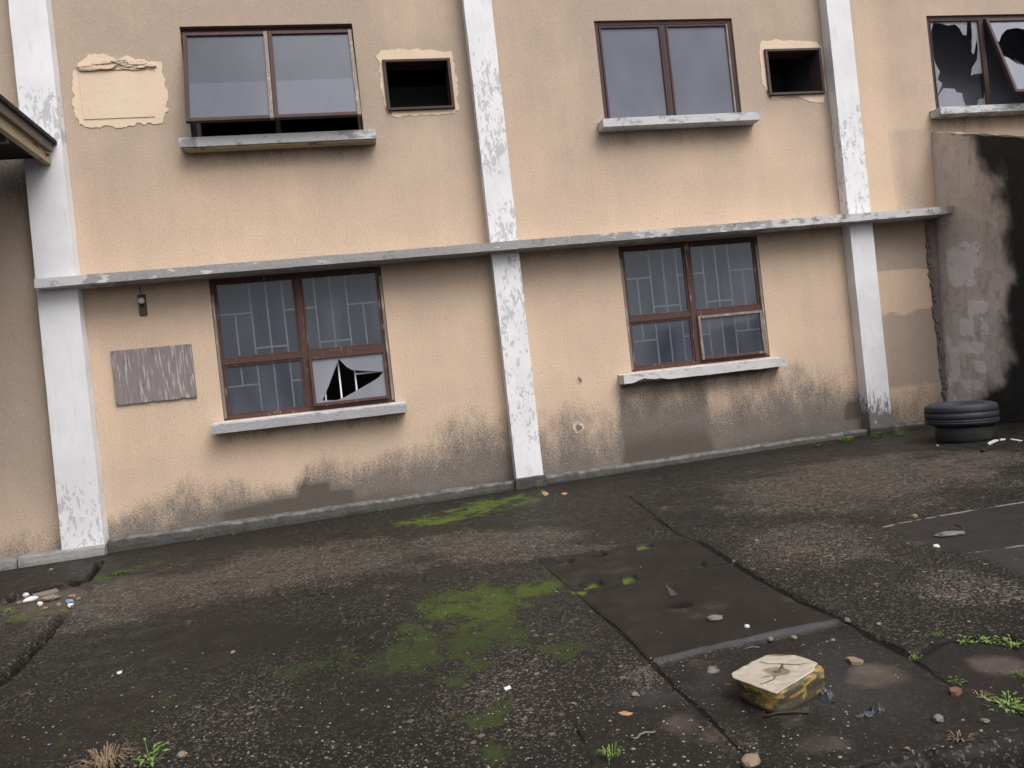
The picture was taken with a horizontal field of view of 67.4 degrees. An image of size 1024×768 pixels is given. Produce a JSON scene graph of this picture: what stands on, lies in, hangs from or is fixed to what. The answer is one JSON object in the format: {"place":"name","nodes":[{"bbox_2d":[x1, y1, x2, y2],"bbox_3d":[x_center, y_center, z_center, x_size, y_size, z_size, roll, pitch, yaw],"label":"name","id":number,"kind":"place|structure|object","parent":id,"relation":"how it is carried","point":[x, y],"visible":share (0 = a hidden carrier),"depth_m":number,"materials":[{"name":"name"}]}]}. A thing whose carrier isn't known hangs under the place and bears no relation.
{"place":"outdoors","nodes":[
{"label":"outdoors","id":0,"kind":"place"},
{"bbox_2d":[71,741,142,767],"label":"dry grass","id":1,"kind":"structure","parent":0,"point":[100,763],"depth_m":2.58,"materials":[{"name":"plant"}]},
{"bbox_2d":[0,422,1023,767],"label":"ground","id":2,"kind":"structure","parent":0,"point":[272,614],"depth_m":3.46,"materials":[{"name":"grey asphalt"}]},
{"bbox_2d":[2,607,18,613],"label":"weed","id":3,"kind":"object","parent":2,"relation":"on","point":[9,608],"visible":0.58,"depth_m":5.12,"materials":[{"name":"green plant"}]},
{"bbox_2d":[6,591,16,602],"bbox_3d":[-3.589,1.532,5.502,0.057,0.082,0.065,-6,0,14],"label":"stone","id":4,"kind":"object","parent":2,"relation":"on","point":[11,597],"visible":1,"depth_m":5.48,"materials":[{"name":"stone"}]},
{"bbox_2d":[22,596,38,602],"bbox_3d":[-3.411,1.527,5.441,0.060,0.041,0.110,-6,0,28],"label":"foam piece","id":5,"kind":"object","parent":2,"relation":"on","point":[30,599],"visible":1,"depth_m":5.42,"materials":[{"name":"white plastic"}]},
{"bbox_2d":[32,588,58,596],"bbox_3d":[-3.424,1.536,5.637,0.158,0.016,0.135,-6,0,-40],"label":"wood strip","id":6,"kind":"object","parent":2,"relation":"on","point":[43,593],"visible":0.81,"depth_m":5.63,"materials":[{"name":"grey wood"}]},
{"bbox_2d":[36,595,61,601],"bbox_3d":[-3.255,1.504,5.386,0.157,0.046,0.090,-6,0,14],"label":"cloth rag","id":7,"kind":"object","parent":2,"relation":"on","point":[46,598],"visible":1,"depth_m":5.36,"materials":[{"name":"beige fabric"}]},
{"bbox_2d":[65,599,73,603],"bbox_3d":[-3.018,1.482,5.233,0.073,0.029,0.044,-6,0,20],"label":"plastic wrapper","id":8,"kind":"object","parent":2,"relation":"on","point":[67,601],"visible":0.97,"depth_m":5.22,"materials":[{"name":"blue plastic"}]},
{"bbox_2d":[106,570,126,575],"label":"weed","id":9,"kind":"object","parent":2,"relation":"on","point":[118,573],"visible":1,"depth_m":5.90,"materials":[{"name":"green plant"}]},
{"bbox_2d":[132,738,170,766],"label":"leafy weed","id":10,"kind":"object","parent":2,"relation":"on","point":[154,756],"visible":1,"depth_m":2.56,"materials":[{"name":"green plant"}]},
{"bbox_2d":[176,750,187,757],"bbox_3d":[-1.098,1.231,2.550,0.035,0.024,0.029,-6,0,27],"label":"stone","id":11,"kind":"object","parent":2,"relation":"on","point":[181,754],"visible":1,"depth_m":2.54,"materials":[{"name":"beige stone"}]},
{"bbox_2d":[0,0,1023,570],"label":"building","id":12,"kind":"structure","parent":2,"relation":"on","point":[264,264],"depth_m":7.74,"materials":[{"name":"paint"}]},
{"bbox_2d":[178,26,375,152],"bbox_3d":[-2.280,-2.882,7.354,1.811,1.217,0.439,-6,0,-11],"label":"window","id":13,"kind":"structure","parent":12,"relation":"in","point":[281,73],"depth_m":7.31,"materials":[{"name":"grey glass"}]},
{"bbox_2d":[209,266,406,433],"bbox_3d":[-2.009,-0.355,7.416,1.810,1.469,0.252,-6,0,-11],"label":"window","id":14,"kind":"structure","parent":12,"relation":"in","point":[318,366],"depth_m":7.47,"materials":[{"name":"red paint"}]},
{"bbox_2d":[594,19,760,131],"bbox_3d":[1.716,-3.321,8.183,1.769,1.177,0.262,-6,0,-11],"label":"window","id":15,"kind":"structure","parent":12,"relation":"in","point":[667,74],"depth_m":8.23,"materials":[{"name":"grey glass"}]},
{"bbox_2d":[618,236,787,383],"bbox_3d":[1.955,-0.812,8.178,1.849,1.448,0.256,-6,0,-11],"label":"window","id":16,"kind":"structure","parent":12,"relation":"in","point":[694,315],"depth_m":8.23,"materials":[{"name":"red paint"}]},
{"bbox_2d":[926,15,1023,118],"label":"window","id":17,"kind":"structure","parent":12,"relation":"in","point":[950,103],"depth_m":8.90,"materials":[{"name":"purple paint"}]},
{"bbox_2d":[395,498,633,668],"bbox_3d":[-0.099,1.101,5.336,1.549,0.047,4.313,-6,0,-11],"label":"moss","id":18,"kind":"object","parent":2,"relation":"on","point":[452,614],"visible":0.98,"depth_m":3.88,"materials":[{"name":"green plant"}]},
{"bbox_2d":[27,568,1022,767],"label":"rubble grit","id":19,"kind":"object","parent":2,"relation":"on","point":[517,738],"visible":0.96,"depth_m":2.46,"materials":[{"name":"stone"}]},
{"bbox_2d":[595,741,623,760],"bbox_3d":[0.276,1.050,2.188,0.080,0.034,0.088,-6,0,25],"label":"grass tuft","id":20,"kind":"object","parent":2,"relation":"on","point":[607,754],"visible":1,"depth_m":2.19,"materials":[{"name":"green plant"}]},
{"bbox_2d":[618,711,632,715],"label":"leaf","id":21,"kind":"object","parent":2,"relation":"on","point":[624,713],"visible":1,"depth_m":2.44,"materials":[{"name":"orange plant"}]},
{"bbox_2d":[631,691,637,696],"bbox_3d":[0.411,1.039,2.569,0.026,0.018,0.021,-6,0,-36],"label":"stone","id":22,"kind":"object","parent":2,"relation":"on","point":[634,694],"visible":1,"depth_m":2.56,"materials":[{"name":"beige stone"}]},
{"bbox_2d":[630,730,655,738],"bbox_3d":[0.391,1.043,2.281,0.084,0.011,0.024,-6,0,-20],"label":"twig","id":23,"kind":"object","parent":2,"relation":"on","point":[644,732],"visible":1,"depth_m":2.28,"materials":[{"name":"grey wood"}]},
{"bbox_2d":[666,585,676,595],"bbox_3d":[0.759,0.977,3.652,0.056,0.055,0.030,-6,0,-11],"label":"iron stub","id":24,"kind":"object","parent":2,"relation":"on","point":[671,591],"visible":1,"depth_m":3.64,"materials":[{"name":"metal"}]},
{"bbox_2d":[707,615,722,620],"bbox_3d":[0.852,0.983,3.223,0.067,0.025,0.056,-6,0,-5],"label":"stone","id":25,"kind":"object","parent":2,"relation":"on","point":[715,618],"visible":1,"depth_m":3.21,"materials":[{"name":"beige stone"}]},
{"bbox_2d":[741,753,760,767],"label":"stone","id":26,"kind":"object","parent":2,"relation":"on","point":[750,760],"visible":1,"depth_m":2.03,"materials":[{"name":"beige stone"}]},
{"bbox_2d":[732,654,824,714],"bbox_3d":[0.858,0.960,2.479,0.299,0.082,0.220,-6,0,-35],"label":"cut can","id":27,"kind":"object","parent":2,"relation":"on","point":[771,683],"visible":1,"depth_m":2.42,"materials":[{"name":"yellow plastic"}]},
{"bbox_2d":[763,710,808,717],"bbox_3d":[0.828,0.997,2.321,0.137,0.014,0.016,-6,0,4],"label":"stick","id":28,"kind":"object","parent":2,"relation":"on","point":[785,712],"visible":1,"depth_m":2.32,"materials":[{"name":"brown wood"}]},
{"bbox_2d":[818,687,834,702],"bbox_3d":[0.984,0.970,2.421,0.062,0.024,0.120,-6,0,-11],"label":"plastic bag","id":29,"kind":"object","parent":2,"relation":"on","point":[826,694],"visible":0.64,"depth_m":2.40,"materials":[{"name":"grey plastic"}]},
{"bbox_2d":[838,435,853,441],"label":"weed","id":30,"kind":"object","parent":2,"relation":"on","point":[843,436],"visible":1,"depth_m":8.09,"materials":[{"name":"green plant"}]},
{"bbox_2d":[847,657,863,664],"bbox_3d":[1.175,0.950,2.632,0.046,0.012,0.059,-3,0,-11],"label":"tile fragment","id":31,"kind":"object","parent":2,"relation":"on","point":[854,661],"visible":1,"depth_m":2.62,"materials":[{"name":"beige tile"}]},
{"bbox_2d":[854,702,884,717],"bbox_3d":[1.074,0.963,2.282,0.144,0.018,0.052,-6,0,-39],"label":"plastic bag","id":32,"kind":"object","parent":2,"relation":"on","point":[867,714],"visible":1,"depth_m":2.27,"materials":[{"name":"grey plastic"}]},
{"bbox_2d":[870,430,887,437],"bbox_3d":[3.856,0.520,8.066,0.197,0.096,0.196,-6,0,41],"label":"weed","id":33,"kind":"object","parent":2,"relation":"on","point":[879,434],"visible":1,"depth_m":8.05,"materials":[{"name":"green plant"}]},
{"bbox_2d":[892,426,910,434],"bbox_3d":[4.073,0.481,8.044,0.184,0.119,0.175,-6,0,-11],"label":"weed","id":34,"kind":"object","parent":2,"relation":"on","point":[899,431],"visible":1,"depth_m":8.04,"materials":[{"name":"green plant"}]},
{"bbox_2d":[909,652,922,660],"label":"weed","id":35,"kind":"object","parent":2,"relation":"on","point":[914,656],"visible":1,"depth_m":2.61,"materials":[{"name":"green plant"}]},
{"bbox_2d":[933,714,943,722],"bbox_3d":[1.210,0.949,2.176,0.028,0.019,0.035,-6,0,23],"label":"stone","id":36,"kind":"object","parent":2,"relation":"on","point":[938,718],"visible":1,"depth_m":2.17,"materials":[{"name":"grey stone"}]},
{"bbox_2d":[934,630,943,637],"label":"weed","id":37,"kind":"object","parent":2,"relation":"on","point":[939,634],"visible":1,"depth_m":2.74,"materials":[{"name":"green plant"}]},
{"bbox_2d":[933,531,964,536],"bbox_3d":[2.293,0.787,4.030,0.168,0.025,0.077,-6,0,1],"label":"shoe sole","id":38,"kind":"object","parent":2,"relation":"on","point":[948,533],"visible":1,"depth_m":4.01,"materials":[{"name":"beige rubber"}]},
{"bbox_2d":[949,686,961,695],"bbox_3d":[1.342,0.932,2.325,0.038,0.014,0.034,-7,1,-11],"label":"brick fragment","id":39,"kind":"object","parent":2,"relation":"on","point":[955,691],"visible":1,"depth_m":2.32,"materials":[{"name":"brick"}]},
{"bbox_2d":[947,676,966,685],"bbox_3d":[1.407,0.937,2.423,0.058,0.023,0.055,-6,0,34],"label":"weed","id":40,"kind":"object","parent":2,"relation":"on","point":[960,681],"visible":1,"depth_m":2.42,"materials":[{"name":"green plant"}]},
{"bbox_2d":[950,523,965,534],"bbox_3d":[2.362,0.771,4.080,0.066,0.032,0.140,-6,0,21],"label":"wire","id":41,"kind":"object","parent":2,"relation":"on","point":[961,527],"visible":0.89,"depth_m":4.10,"materials":[{"name":"metal"}]},
{"bbox_2d":[957,634,974,644],"bbox_3d":[1.593,0.904,2.703,0.078,0.028,0.076,-6,0,-11],"label":"weed","id":42,"kind":"object","parent":2,"relation":"on","point":[963,641],"visible":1,"depth_m":2.69,"materials":[{"name":"green plant"}]},
{"bbox_2d":[935,423,997,442],"bbox_3d":[4.245,0.451,7.185,0.515,0.160,0.503,-6,0,-11],"label":"tyre","id":43,"kind":"object","parent":2,"relation":"on","point":[965,434],"visible":0.72,"depth_m":6.99,"materials":[{"name":"rubber"}]},
{"bbox_2d":[924,400,999,426],"bbox_3d":[4.210,0.277,7.190,0.598,0.205,0.615,-5,0,-34],"label":"tyre","id":44,"kind":"object","parent":43,"relation":"on","point":[964,413],"visible":1,"depth_m":6.96,"materials":[{"name":"grey rubber"}]},
{"bbox_2d":[932,132,1023,422],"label":"yard wall","id":45,"kind":"structure","parent":2,"relation":"on","point":[979,182],"depth_m":8.18,"materials":[{"name":"paint"}]},
{"bbox_2d":[980,718,989,723],"bbox_3d":[1.317,0.938,2.135,0.019,0.014,0.022,-6,0,-24],"label":"stone","id":46,"kind":"object","parent":2,"relation":"on","point":[984,720],"visible":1,"depth_m":2.13,"materials":[{"name":"grey stone"}]},
{"bbox_2d":[973,634,1000,643],"bbox_3d":[1.667,0.896,2.700,0.095,0.029,0.079,-6,0,29],"label":"weed","id":47,"kind":"object","parent":2,"relation":"on","point":[984,639],"visible":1,"depth_m":2.69,"materials":[{"name":"green plant"}]},
{"bbox_2d":[987,439,998,444],"bbox_3d":[4.277,0.515,6.818,0.055,0.012,0.426,-6,0,43],"label":"plastic strip","id":48,"kind":"object","parent":2,"relation":"on","point":[992,442],"visible":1,"depth_m":6.82,"materials":[{"name":"white plastic"}]},
{"bbox_2d":[981,690,1023,715],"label":"grass tuft","id":49,"kind":"object","parent":2,"relation":"on","point":[1015,706],"visible":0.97,"depth_m":2.23,"materials":[{"name":"green plant"}]},
{"bbox_2d":[997,634,1023,648],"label":"weed","id":50,"kind":"object","parent":2,"relation":"on","point":[1016,644],"visible":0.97,"depth_m":2.63,"materials":[{"name":"green plant"}]},
{"bbox_2d":[1009,669,1023,678],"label":"weed","id":51,"kind":"object","parent":2,"relation":"on","point":[1016,672],"visible":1,"depth_m":2.41,"materials":[{"name":"green plant"}]},
{"bbox_2d":[947,729,976,741],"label":"dry grass","id":52,"kind":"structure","parent":0,"point":[970,734],"depth_m":2.07,"materials":[{"name":"plant"}]},
{"bbox_2d":[970,690,994,698],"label":"dry grass","id":53,"kind":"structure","parent":0,"point":[985,693],"depth_m":2.32,"materials":[{"name":"plant"}]}
]}

